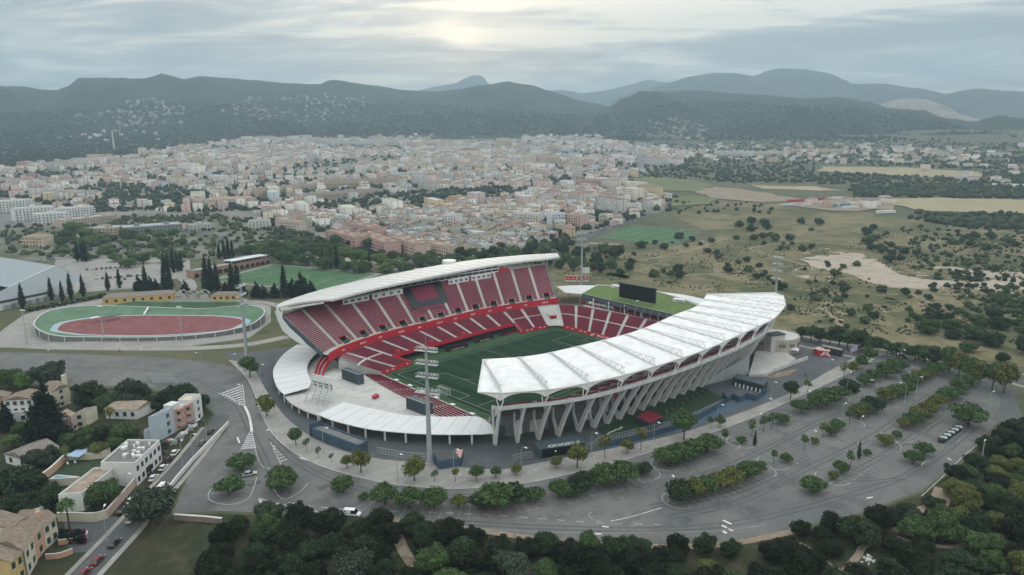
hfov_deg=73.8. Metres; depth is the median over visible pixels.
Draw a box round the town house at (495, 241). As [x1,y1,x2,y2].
[492,239,503,243]
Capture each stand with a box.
[275,253,559,361]
[477,292,785,445]
[580,284,697,321]
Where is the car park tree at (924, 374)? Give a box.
[910,368,930,378]
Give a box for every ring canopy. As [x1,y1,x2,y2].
[273,345,316,401]
[318,402,494,444]
[556,285,594,297]
[663,292,702,303]
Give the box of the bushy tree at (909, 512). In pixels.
[901,509,923,519]
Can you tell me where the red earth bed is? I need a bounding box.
[768,369,796,377]
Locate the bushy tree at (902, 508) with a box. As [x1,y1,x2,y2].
[894,502,920,515]
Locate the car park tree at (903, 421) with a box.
[896,417,911,427]
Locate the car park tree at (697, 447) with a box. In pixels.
[683,438,705,457]
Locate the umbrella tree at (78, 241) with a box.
[74,236,92,244]
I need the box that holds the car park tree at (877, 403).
[861,396,886,411]
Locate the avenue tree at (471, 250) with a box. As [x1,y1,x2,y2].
[466,247,478,254]
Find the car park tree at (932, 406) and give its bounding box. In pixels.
[916,400,939,413]
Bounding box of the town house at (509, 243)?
[506,241,517,246]
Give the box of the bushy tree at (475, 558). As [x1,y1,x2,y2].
[458,544,495,573]
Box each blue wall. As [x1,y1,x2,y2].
[602,399,724,447]
[723,388,766,402]
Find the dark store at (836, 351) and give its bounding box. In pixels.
[821,344,842,356]
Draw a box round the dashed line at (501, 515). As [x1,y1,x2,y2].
[288,502,661,524]
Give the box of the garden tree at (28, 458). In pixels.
[19,448,44,467]
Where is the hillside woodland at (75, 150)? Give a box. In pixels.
[0,100,1016,165]
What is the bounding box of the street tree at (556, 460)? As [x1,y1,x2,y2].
[549,455,562,468]
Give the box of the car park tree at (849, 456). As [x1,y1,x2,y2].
[845,450,854,466]
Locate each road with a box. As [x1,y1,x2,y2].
[0,335,290,350]
[56,263,196,295]
[230,300,291,310]
[800,339,1023,421]
[898,357,1023,385]
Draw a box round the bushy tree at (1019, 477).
[1011,474,1023,483]
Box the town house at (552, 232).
[545,230,557,237]
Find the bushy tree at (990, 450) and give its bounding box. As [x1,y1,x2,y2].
[983,445,1005,457]
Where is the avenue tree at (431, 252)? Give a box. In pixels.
[425,250,435,257]
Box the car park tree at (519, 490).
[502,480,526,504]
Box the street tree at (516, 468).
[510,463,521,474]
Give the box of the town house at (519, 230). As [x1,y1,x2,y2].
[517,228,528,232]
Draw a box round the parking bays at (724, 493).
[683,477,767,506]
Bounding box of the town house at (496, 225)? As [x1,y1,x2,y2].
[493,222,502,227]
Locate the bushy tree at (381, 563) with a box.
[373,558,397,573]
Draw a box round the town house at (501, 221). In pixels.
[496,218,505,224]
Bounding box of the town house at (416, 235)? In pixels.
[409,232,421,237]
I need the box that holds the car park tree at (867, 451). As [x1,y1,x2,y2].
[862,449,871,454]
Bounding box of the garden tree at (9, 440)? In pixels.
[0,434,21,447]
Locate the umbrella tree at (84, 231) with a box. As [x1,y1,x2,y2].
[75,227,93,236]
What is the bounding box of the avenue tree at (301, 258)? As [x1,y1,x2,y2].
[295,253,314,264]
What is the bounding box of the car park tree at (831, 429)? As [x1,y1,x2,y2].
[825,425,838,434]
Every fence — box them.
[600,235,672,246]
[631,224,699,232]
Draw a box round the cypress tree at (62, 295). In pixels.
[58,281,65,300]
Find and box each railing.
[377,447,426,459]
[512,452,532,461]
[586,437,598,449]
[601,402,717,438]
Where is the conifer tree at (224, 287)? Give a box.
[220,281,228,290]
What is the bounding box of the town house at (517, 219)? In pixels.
[511,217,521,221]
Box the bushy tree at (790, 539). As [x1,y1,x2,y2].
[781,536,802,549]
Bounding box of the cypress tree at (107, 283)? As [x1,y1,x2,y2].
[104,270,110,290]
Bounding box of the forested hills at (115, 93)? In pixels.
[0,73,696,141]
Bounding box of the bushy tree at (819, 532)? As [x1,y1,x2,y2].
[810,525,833,540]
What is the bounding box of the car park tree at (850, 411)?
[845,407,855,424]
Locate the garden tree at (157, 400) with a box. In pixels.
[146,395,163,410]
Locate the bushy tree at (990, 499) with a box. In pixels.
[981,493,1000,508]
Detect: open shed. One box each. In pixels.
[175,289,187,299]
[183,289,198,299]
[195,289,210,299]
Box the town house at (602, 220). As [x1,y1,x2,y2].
[599,217,607,224]
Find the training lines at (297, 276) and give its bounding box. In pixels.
[227,266,367,289]
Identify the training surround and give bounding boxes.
[219,264,379,290]
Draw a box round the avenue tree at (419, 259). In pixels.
[411,254,430,265]
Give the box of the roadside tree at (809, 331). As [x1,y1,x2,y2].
[803,325,817,340]
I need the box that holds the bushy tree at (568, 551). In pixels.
[549,536,584,568]
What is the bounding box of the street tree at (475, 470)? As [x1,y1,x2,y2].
[468,465,485,480]
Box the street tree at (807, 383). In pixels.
[804,379,812,391]
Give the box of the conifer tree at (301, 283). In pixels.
[294,271,310,294]
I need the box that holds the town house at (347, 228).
[337,226,351,230]
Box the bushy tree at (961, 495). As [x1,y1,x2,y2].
[948,484,983,510]
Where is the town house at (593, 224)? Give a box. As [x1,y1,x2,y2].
[588,221,598,228]
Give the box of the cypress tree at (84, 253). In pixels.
[80,238,87,261]
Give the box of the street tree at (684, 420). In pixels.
[669,408,698,439]
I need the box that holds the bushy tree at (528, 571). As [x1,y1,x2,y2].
[506,566,535,574]
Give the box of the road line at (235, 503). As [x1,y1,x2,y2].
[208,478,256,504]
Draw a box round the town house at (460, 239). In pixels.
[453,236,466,242]
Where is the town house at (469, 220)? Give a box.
[466,218,478,222]
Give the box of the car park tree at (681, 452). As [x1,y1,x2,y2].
[666,442,693,459]
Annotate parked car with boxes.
[77,567,92,574]
[89,555,105,565]
[106,538,121,547]
[116,506,127,514]
[124,517,132,523]
[148,474,158,481]
[158,464,168,470]
[162,456,172,462]
[170,449,179,455]
[198,440,206,445]
[206,428,214,433]
[242,470,256,476]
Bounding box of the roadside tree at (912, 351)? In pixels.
[905,344,921,360]
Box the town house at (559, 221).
[555,219,565,225]
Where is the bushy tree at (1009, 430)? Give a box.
[990,426,1016,442]
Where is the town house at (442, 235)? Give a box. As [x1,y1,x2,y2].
[438,233,449,237]
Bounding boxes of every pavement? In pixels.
[65,427,204,574]
[96,428,225,574]
[230,353,881,487]
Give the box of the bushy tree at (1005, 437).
[991,429,1013,446]
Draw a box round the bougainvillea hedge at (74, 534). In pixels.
[58,528,86,543]
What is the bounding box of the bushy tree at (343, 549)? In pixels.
[331,544,354,558]
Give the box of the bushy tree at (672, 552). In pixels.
[656,542,687,563]
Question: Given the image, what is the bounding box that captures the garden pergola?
[67,448,88,463]
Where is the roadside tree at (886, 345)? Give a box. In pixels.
[880,340,895,355]
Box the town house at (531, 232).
[525,230,540,235]
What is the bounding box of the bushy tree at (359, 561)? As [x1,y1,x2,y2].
[330,546,375,574]
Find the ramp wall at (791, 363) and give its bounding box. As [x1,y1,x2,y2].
[774,356,807,370]
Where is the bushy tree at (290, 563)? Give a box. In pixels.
[274,552,306,574]
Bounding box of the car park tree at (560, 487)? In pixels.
[547,478,573,497]
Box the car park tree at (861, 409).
[848,403,867,416]
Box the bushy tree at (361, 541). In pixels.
[349,534,377,550]
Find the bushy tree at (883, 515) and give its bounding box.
[863,503,900,527]
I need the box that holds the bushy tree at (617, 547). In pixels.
[601,535,633,560]
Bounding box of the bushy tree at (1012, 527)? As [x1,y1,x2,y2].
[997,513,1023,543]
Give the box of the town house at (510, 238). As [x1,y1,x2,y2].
[507,236,523,239]
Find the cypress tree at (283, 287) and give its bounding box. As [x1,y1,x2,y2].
[278,262,289,297]
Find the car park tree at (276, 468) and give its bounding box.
[265,464,293,477]
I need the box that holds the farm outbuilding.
[0,390,11,409]
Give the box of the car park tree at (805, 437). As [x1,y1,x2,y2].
[800,434,809,447]
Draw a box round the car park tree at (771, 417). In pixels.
[768,412,776,428]
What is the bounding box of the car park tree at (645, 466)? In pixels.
[635,461,652,473]
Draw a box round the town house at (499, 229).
[495,226,506,231]
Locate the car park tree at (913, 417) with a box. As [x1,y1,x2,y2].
[902,411,925,425]
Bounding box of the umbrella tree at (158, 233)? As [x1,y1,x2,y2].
[151,229,168,238]
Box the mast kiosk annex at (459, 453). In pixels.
[448,449,462,467]
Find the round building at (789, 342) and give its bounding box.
[755,328,799,353]
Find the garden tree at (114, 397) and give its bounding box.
[108,391,120,402]
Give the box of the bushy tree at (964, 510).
[949,505,972,522]
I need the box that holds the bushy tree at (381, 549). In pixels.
[363,535,392,565]
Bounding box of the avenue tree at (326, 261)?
[312,255,334,268]
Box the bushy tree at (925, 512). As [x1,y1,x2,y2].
[922,507,957,518]
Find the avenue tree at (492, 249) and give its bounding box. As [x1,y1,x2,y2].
[487,245,498,253]
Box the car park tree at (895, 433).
[891,430,902,437]
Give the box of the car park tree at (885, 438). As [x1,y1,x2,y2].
[875,433,895,445]
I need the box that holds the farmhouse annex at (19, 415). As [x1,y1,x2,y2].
[9,409,28,421]
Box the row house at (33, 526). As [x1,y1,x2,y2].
[17,518,46,559]
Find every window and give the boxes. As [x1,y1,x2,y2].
[0,292,47,303]
[11,561,16,570]
[18,557,22,565]
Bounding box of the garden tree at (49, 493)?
[37,481,64,507]
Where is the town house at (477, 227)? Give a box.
[473,225,481,229]
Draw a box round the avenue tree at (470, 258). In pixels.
[463,256,477,260]
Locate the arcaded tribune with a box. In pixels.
[186,254,269,277]
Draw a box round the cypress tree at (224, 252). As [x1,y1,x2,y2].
[221,241,226,258]
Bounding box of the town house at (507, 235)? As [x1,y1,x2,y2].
[502,231,513,238]
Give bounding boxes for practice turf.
[596,387,722,435]
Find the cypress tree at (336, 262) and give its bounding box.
[333,243,339,268]
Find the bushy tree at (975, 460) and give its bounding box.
[962,452,989,468]
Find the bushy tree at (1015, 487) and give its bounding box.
[1003,479,1023,500]
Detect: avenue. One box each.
[0,236,182,248]
[128,223,242,243]
[193,218,210,235]
[367,213,653,267]
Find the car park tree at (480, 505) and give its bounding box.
[467,491,492,509]
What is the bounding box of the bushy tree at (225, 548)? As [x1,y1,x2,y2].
[201,540,235,557]
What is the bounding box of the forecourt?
[223,289,862,469]
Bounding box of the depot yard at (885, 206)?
[791,196,893,210]
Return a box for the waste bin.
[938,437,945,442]
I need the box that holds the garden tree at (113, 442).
[106,435,123,449]
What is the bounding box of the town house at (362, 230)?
[356,228,368,232]
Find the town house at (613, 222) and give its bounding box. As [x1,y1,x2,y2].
[609,218,618,225]
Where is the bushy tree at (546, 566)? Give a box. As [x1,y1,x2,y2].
[532,557,558,574]
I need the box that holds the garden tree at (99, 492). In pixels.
[83,476,120,506]
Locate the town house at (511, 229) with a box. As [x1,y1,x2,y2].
[504,227,516,231]
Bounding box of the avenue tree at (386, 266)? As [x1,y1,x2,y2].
[378,261,393,271]
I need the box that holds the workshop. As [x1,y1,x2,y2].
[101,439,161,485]
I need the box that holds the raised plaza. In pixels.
[284,355,436,420]
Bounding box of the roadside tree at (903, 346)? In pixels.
[898,342,913,358]
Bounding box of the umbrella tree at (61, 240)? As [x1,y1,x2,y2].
[53,236,70,244]
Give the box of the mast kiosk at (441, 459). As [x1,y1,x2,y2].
[433,450,459,469]
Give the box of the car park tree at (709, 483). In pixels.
[689,474,718,492]
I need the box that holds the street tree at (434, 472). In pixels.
[430,469,437,480]
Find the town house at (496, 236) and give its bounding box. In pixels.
[490,233,503,238]
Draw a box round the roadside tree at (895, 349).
[888,342,900,356]
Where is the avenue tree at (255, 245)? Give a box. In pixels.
[251,241,268,250]
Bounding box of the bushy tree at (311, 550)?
[297,538,325,561]
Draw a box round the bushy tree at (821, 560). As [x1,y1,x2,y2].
[805,546,828,571]
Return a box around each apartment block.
[0,198,34,213]
[10,205,53,221]
[20,233,54,246]
[32,211,67,224]
[49,204,95,216]
[54,213,117,227]
[90,224,123,235]
[120,221,182,234]
[185,221,214,230]
[204,196,255,204]
[247,218,270,228]
[251,182,316,197]
[276,219,306,230]
[302,187,379,199]
[319,176,396,188]
[324,228,370,247]
[332,140,387,145]
[344,220,385,234]
[360,231,400,253]
[386,234,430,255]
[390,171,426,175]
[402,141,446,145]
[424,239,460,256]
[441,212,461,223]
[442,145,485,148]
[447,195,466,199]
[496,137,509,145]
[510,211,543,222]
[546,156,559,163]
[547,211,565,224]
[565,211,587,228]
[575,178,599,186]
[607,148,648,150]
[714,150,753,156]
[751,150,790,155]
[794,148,848,153]
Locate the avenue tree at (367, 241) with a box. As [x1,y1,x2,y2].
[361,237,371,246]
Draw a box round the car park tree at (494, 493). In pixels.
[473,481,515,508]
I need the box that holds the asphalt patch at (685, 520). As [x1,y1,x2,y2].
[677,516,692,524]
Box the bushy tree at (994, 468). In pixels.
[985,464,1011,477]
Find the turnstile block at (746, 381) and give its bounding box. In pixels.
[732,374,767,391]
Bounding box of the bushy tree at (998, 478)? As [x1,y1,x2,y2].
[983,470,1010,488]
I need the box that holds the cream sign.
[583,267,589,272]
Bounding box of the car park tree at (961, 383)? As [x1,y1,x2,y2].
[948,378,971,391]
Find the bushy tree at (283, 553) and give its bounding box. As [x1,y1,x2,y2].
[271,549,301,567]
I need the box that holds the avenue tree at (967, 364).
[959,356,978,374]
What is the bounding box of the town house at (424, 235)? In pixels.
[418,232,430,238]
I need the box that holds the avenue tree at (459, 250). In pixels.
[453,246,465,255]
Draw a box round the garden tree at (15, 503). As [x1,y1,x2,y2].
[0,490,43,513]
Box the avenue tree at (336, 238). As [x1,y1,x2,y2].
[329,234,341,243]
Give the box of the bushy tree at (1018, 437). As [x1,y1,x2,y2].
[1010,432,1023,445]
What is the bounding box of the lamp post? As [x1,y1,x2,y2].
[103,504,107,540]
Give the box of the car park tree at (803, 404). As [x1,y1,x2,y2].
[789,399,812,412]
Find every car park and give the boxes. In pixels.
[0,352,1015,542]
[55,258,189,291]
[68,244,124,251]
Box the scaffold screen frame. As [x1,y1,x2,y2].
[305,374,333,405]
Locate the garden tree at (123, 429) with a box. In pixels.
[108,420,140,441]
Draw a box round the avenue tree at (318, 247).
[308,241,325,253]
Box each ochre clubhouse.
[101,290,176,304]
[211,291,239,300]
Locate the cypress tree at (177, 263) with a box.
[175,253,180,270]
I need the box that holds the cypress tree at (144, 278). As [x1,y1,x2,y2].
[140,263,147,286]
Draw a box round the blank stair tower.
[764,331,785,351]
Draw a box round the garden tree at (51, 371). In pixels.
[26,359,65,382]
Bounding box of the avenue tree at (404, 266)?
[397,262,414,271]
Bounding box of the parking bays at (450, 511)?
[355,501,537,518]
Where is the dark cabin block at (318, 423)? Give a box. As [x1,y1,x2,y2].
[309,420,321,435]
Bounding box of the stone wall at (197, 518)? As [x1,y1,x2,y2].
[173,513,222,523]
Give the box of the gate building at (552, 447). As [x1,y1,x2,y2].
[533,435,585,458]
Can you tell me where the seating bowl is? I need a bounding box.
[338,304,658,374]
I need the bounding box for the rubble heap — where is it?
[860,554,874,565]
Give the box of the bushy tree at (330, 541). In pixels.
[319,532,343,554]
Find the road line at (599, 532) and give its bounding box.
[393,520,760,532]
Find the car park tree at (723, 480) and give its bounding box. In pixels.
[707,470,733,488]
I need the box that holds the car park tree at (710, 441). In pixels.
[695,432,724,452]
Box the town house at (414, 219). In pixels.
[411,216,418,221]
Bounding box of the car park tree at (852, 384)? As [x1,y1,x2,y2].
[838,378,860,390]
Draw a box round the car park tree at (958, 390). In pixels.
[944,385,964,394]
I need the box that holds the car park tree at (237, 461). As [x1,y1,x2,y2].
[224,452,256,470]
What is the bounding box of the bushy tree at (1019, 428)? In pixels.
[1015,423,1023,431]
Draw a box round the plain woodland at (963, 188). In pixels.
[639,139,1023,316]
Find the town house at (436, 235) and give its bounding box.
[430,231,441,237]
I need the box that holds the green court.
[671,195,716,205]
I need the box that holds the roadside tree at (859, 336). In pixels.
[846,329,871,344]
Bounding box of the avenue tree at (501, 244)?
[496,241,505,247]
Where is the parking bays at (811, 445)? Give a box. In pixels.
[760,422,856,465]
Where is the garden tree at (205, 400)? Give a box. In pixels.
[188,391,209,407]
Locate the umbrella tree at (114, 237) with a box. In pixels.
[107,235,118,240]
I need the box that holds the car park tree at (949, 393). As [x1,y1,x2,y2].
[934,387,958,399]
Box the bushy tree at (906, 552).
[893,542,936,564]
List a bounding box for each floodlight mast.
[235,276,248,357]
[414,333,440,464]
[576,232,587,284]
[770,255,784,292]
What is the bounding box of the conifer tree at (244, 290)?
[239,286,248,295]
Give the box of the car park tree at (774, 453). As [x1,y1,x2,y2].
[772,449,778,463]
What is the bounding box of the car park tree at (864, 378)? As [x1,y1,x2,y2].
[856,373,875,385]
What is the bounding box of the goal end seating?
[364,374,489,423]
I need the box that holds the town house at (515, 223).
[510,220,521,225]
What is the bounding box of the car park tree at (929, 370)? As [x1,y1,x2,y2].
[919,367,935,376]
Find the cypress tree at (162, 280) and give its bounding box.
[159,264,167,289]
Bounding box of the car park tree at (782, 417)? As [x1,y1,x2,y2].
[775,413,789,423]
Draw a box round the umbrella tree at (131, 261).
[117,257,136,267]
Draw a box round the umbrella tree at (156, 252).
[150,249,160,255]
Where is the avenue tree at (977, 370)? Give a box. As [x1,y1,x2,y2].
[966,360,989,385]
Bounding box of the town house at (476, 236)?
[467,234,481,239]
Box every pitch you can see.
[219,265,373,289]
[391,328,599,413]
[600,225,698,245]
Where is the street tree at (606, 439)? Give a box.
[599,434,611,457]
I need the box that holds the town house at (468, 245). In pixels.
[461,242,475,249]
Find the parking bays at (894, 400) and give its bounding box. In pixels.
[848,379,935,419]
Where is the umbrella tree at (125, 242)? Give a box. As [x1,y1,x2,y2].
[121,239,135,245]
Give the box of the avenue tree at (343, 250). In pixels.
[337,245,352,255]
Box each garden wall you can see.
[42,455,64,476]
[45,548,72,559]
[46,477,79,485]
[57,509,107,521]
[58,447,110,459]
[58,530,87,544]
[106,478,135,517]
[169,421,228,486]
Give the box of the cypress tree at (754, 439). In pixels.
[753,429,757,445]
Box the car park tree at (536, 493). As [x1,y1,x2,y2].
[524,486,546,500]
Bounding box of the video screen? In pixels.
[619,282,656,303]
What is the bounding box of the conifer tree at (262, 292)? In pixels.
[258,284,267,297]
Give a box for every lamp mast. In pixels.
[20,310,27,344]
[97,306,103,336]
[176,306,182,341]
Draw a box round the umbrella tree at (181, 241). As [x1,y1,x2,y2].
[175,238,187,244]
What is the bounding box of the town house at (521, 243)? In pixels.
[512,238,526,247]
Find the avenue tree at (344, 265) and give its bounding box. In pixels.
[338,261,351,270]
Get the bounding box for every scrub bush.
[507,248,521,255]
[522,242,537,254]
[529,250,543,263]
[554,259,564,268]
[555,242,569,253]
[561,252,571,261]
[567,257,580,269]
[571,246,585,256]
[583,261,592,268]
[589,252,604,263]
[594,261,605,272]
[596,242,609,253]
[604,257,617,267]
[608,244,624,259]
[615,268,624,275]
[624,262,633,270]
[627,257,635,263]
[634,240,645,247]
[648,269,659,276]
[659,243,668,248]
[666,270,673,275]
[672,264,683,271]
[674,232,684,238]
[674,270,685,277]
[703,248,711,252]
[707,237,715,241]
[714,253,722,258]
[723,265,733,272]
[734,220,744,226]
[742,256,750,261]
[743,265,754,271]
[745,224,755,230]
[747,216,756,223]
[749,234,758,239]
[752,273,759,277]
[758,232,767,237]
[759,218,768,223]
[762,222,771,229]
[770,233,780,240]
[777,281,787,289]
[784,233,794,240]
[787,304,795,309]
[796,217,805,223]
[797,245,807,250]
[810,293,821,300]
[814,218,824,224]
[821,287,829,292]
[829,268,842,275]
[832,295,842,301]
[838,281,846,285]
[839,285,850,291]
[846,309,855,315]
[852,260,861,265]
[859,316,870,323]
[860,226,873,235]
[861,236,871,243]
[862,303,872,310]
[867,243,877,249]
[867,311,879,318]
[869,223,877,228]
[869,233,881,240]
[876,245,887,252]
[876,285,887,292]
[884,254,896,261]
[887,241,894,246]
[887,249,896,254]
[896,254,905,259]
[898,246,909,253]
[899,287,910,294]
[904,306,912,310]
[908,311,916,315]
[912,249,922,255]
[912,314,921,320]
[914,318,940,332]
[923,311,935,318]
[924,294,932,299]
[924,307,933,311]
[929,286,937,291]
[931,302,942,309]
[932,310,942,317]
[940,318,962,328]
[941,312,955,318]
[943,329,962,338]
[944,303,954,309]
[946,238,957,243]
[953,307,965,313]
[955,282,964,286]
[958,341,980,351]
[960,258,973,265]
[961,324,986,339]
[962,311,970,316]
[965,241,974,245]
[967,313,988,325]
[969,231,980,237]
[972,270,986,277]
[979,242,993,249]
[980,331,1004,345]
[985,231,997,238]
[985,308,1005,316]
[987,315,1011,328]
[989,292,1012,303]
[990,264,1001,271]
[995,352,1011,361]
[1001,285,1011,289]
[1004,237,1014,243]
[1008,299,1023,309]
[1010,241,1020,246]
[1012,316,1023,324]
[1014,323,1023,334]
[1014,337,1023,351]
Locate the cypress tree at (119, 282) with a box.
[115,269,121,287]
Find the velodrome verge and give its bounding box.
[0,291,300,351]
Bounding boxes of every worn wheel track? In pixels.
[100,368,285,495]
[111,367,291,493]
[267,427,761,498]
[273,426,757,494]
[367,423,981,531]
[370,422,975,528]
[649,380,902,487]
[649,470,780,504]
[652,473,785,507]
[653,397,878,490]
[666,383,948,516]
[670,386,951,519]
[821,413,953,490]
[826,402,965,482]
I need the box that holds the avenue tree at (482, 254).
[476,250,487,257]
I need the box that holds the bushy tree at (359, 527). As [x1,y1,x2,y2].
[341,517,375,540]
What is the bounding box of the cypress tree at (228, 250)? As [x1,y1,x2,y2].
[225,237,230,257]
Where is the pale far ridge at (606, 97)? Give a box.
[548,80,665,105]
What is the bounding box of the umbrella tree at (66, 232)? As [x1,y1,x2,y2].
[56,229,74,236]
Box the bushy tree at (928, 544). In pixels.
[911,535,935,552]
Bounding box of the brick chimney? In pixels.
[111,131,114,147]
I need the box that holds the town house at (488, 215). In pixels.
[483,213,492,218]
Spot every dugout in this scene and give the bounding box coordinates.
[444,342,467,351]
[473,333,493,342]
[499,327,516,335]
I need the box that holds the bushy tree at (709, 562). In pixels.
[695,558,726,570]
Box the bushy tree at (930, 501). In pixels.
[920,494,947,508]
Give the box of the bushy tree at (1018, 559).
[1007,550,1023,574]
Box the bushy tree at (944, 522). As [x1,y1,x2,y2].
[921,502,964,541]
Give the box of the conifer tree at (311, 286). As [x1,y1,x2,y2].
[307,280,316,291]
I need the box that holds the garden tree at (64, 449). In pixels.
[58,445,70,456]
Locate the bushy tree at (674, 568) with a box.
[664,561,689,574]
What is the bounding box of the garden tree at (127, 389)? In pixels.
[111,377,152,400]
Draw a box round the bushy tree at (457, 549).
[442,535,479,567]
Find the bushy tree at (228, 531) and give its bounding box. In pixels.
[208,521,240,544]
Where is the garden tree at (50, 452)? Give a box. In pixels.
[35,444,60,465]
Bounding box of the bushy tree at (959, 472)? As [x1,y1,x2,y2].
[943,462,971,479]
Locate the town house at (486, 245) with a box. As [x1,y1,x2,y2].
[481,242,494,250]
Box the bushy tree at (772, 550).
[757,537,784,561]
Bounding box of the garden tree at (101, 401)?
[92,393,114,409]
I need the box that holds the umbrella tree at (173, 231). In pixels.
[168,228,179,234]
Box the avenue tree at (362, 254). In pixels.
[347,249,367,259]
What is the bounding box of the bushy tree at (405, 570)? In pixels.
[399,564,423,574]
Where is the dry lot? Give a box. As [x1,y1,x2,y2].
[172,220,195,229]
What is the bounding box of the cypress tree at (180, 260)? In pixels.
[178,252,183,270]
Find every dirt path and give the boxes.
[391,517,795,548]
[394,534,415,567]
[586,238,726,261]
[634,270,715,275]
[681,222,810,229]
[713,265,792,275]
[748,248,804,264]
[750,241,911,247]
[818,306,842,325]
[842,526,899,570]
[897,287,943,309]
[897,533,1003,548]
[916,487,950,512]
[935,302,976,325]
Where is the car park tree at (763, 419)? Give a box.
[759,415,767,430]
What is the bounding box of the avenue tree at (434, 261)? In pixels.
[425,256,445,265]
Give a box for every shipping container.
[341,367,363,384]
[406,395,432,414]
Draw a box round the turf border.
[384,327,607,420]
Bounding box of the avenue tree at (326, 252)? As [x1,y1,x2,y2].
[316,248,339,256]
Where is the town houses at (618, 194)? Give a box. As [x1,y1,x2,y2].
[0,93,1023,226]
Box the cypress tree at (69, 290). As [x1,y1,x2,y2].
[65,272,74,298]
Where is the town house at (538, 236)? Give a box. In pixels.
[534,232,548,242]
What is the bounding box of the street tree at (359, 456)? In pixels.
[350,448,370,472]
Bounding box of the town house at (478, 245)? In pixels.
[476,240,489,248]
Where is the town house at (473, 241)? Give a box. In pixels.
[465,238,479,243]
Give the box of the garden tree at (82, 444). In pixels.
[68,439,91,451]
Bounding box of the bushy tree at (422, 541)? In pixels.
[410,534,441,554]
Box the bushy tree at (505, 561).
[492,549,531,574]
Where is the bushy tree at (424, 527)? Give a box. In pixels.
[410,520,434,538]
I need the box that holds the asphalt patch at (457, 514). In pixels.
[452,509,468,517]
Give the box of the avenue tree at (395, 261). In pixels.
[387,257,405,267]
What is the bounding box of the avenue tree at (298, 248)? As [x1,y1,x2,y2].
[287,243,307,255]
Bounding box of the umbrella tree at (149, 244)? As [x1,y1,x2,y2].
[146,241,158,246]
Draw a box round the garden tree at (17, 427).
[10,421,25,432]
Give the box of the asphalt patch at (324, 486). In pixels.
[316,483,330,490]
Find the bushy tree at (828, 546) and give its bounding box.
[814,538,843,555]
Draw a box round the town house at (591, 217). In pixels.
[588,214,595,220]
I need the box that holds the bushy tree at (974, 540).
[956,525,990,551]
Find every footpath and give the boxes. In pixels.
[799,345,854,357]
[801,335,1023,374]
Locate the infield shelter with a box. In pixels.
[102,314,120,321]
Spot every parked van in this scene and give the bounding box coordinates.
[157,481,168,489]
[343,507,361,517]
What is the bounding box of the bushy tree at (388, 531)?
[371,520,400,544]
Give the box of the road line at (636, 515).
[612,507,661,520]
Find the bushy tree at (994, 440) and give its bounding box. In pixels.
[975,434,1001,447]
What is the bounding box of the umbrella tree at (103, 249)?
[96,244,115,253]
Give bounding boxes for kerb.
[229,353,882,488]
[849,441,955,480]
[852,477,907,487]
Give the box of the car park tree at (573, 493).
[567,488,578,496]
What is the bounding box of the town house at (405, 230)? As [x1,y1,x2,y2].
[402,228,414,234]
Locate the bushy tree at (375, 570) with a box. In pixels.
[368,563,398,574]
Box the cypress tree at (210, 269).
[207,255,212,292]
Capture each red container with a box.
[813,347,823,353]
[817,348,830,356]
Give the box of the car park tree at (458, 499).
[448,493,468,507]
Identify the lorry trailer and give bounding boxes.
[780,203,797,206]
[787,199,804,201]
[799,203,811,206]
[833,203,850,206]
[841,205,858,208]
[876,210,895,213]
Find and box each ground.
[0,129,1023,543]
[0,139,712,261]
[0,387,223,574]
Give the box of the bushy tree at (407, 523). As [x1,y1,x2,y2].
[397,510,424,534]
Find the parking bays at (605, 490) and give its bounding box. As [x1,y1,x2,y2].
[563,479,651,503]
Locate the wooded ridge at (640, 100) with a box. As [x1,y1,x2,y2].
[536,91,1023,140]
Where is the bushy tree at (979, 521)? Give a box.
[959,509,993,533]
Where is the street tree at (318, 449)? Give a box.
[315,446,320,456]
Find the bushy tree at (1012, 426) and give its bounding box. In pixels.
[997,421,1016,432]
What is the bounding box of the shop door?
[146,464,151,476]
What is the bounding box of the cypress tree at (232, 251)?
[230,240,234,257]
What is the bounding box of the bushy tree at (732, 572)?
[722,569,743,574]
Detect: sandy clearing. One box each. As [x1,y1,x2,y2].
[800,253,1023,290]
[946,266,1023,277]
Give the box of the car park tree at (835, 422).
[829,418,845,428]
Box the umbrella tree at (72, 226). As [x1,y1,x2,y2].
[62,221,83,231]
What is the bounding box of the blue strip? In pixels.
[603,394,768,448]
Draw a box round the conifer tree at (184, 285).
[179,279,190,292]
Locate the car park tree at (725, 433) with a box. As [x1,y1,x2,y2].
[721,429,728,444]
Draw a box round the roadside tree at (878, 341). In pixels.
[868,336,885,350]
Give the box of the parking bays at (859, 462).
[818,444,895,482]
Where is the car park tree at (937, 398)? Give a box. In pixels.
[926,394,950,404]
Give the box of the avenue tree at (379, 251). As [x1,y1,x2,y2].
[375,249,385,253]
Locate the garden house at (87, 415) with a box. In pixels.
[76,406,97,427]
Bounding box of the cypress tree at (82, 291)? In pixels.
[78,273,86,296]
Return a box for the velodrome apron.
[0,297,270,346]
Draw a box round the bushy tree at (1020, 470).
[1017,464,1023,474]
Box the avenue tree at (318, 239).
[313,237,325,242]
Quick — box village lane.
[71,415,228,574]
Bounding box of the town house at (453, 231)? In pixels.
[450,229,461,233]
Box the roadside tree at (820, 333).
[812,328,828,342]
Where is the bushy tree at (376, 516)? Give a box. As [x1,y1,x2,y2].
[366,507,393,524]
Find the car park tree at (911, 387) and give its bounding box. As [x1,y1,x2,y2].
[896,381,917,391]
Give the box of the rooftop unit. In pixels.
[672,298,685,302]
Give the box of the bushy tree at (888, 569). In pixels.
[877,558,913,574]
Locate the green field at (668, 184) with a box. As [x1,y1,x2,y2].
[628,177,715,190]
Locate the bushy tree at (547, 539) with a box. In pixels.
[533,531,561,554]
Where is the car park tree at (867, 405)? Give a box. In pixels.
[857,400,873,410]
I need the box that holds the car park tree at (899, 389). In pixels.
[887,384,908,394]

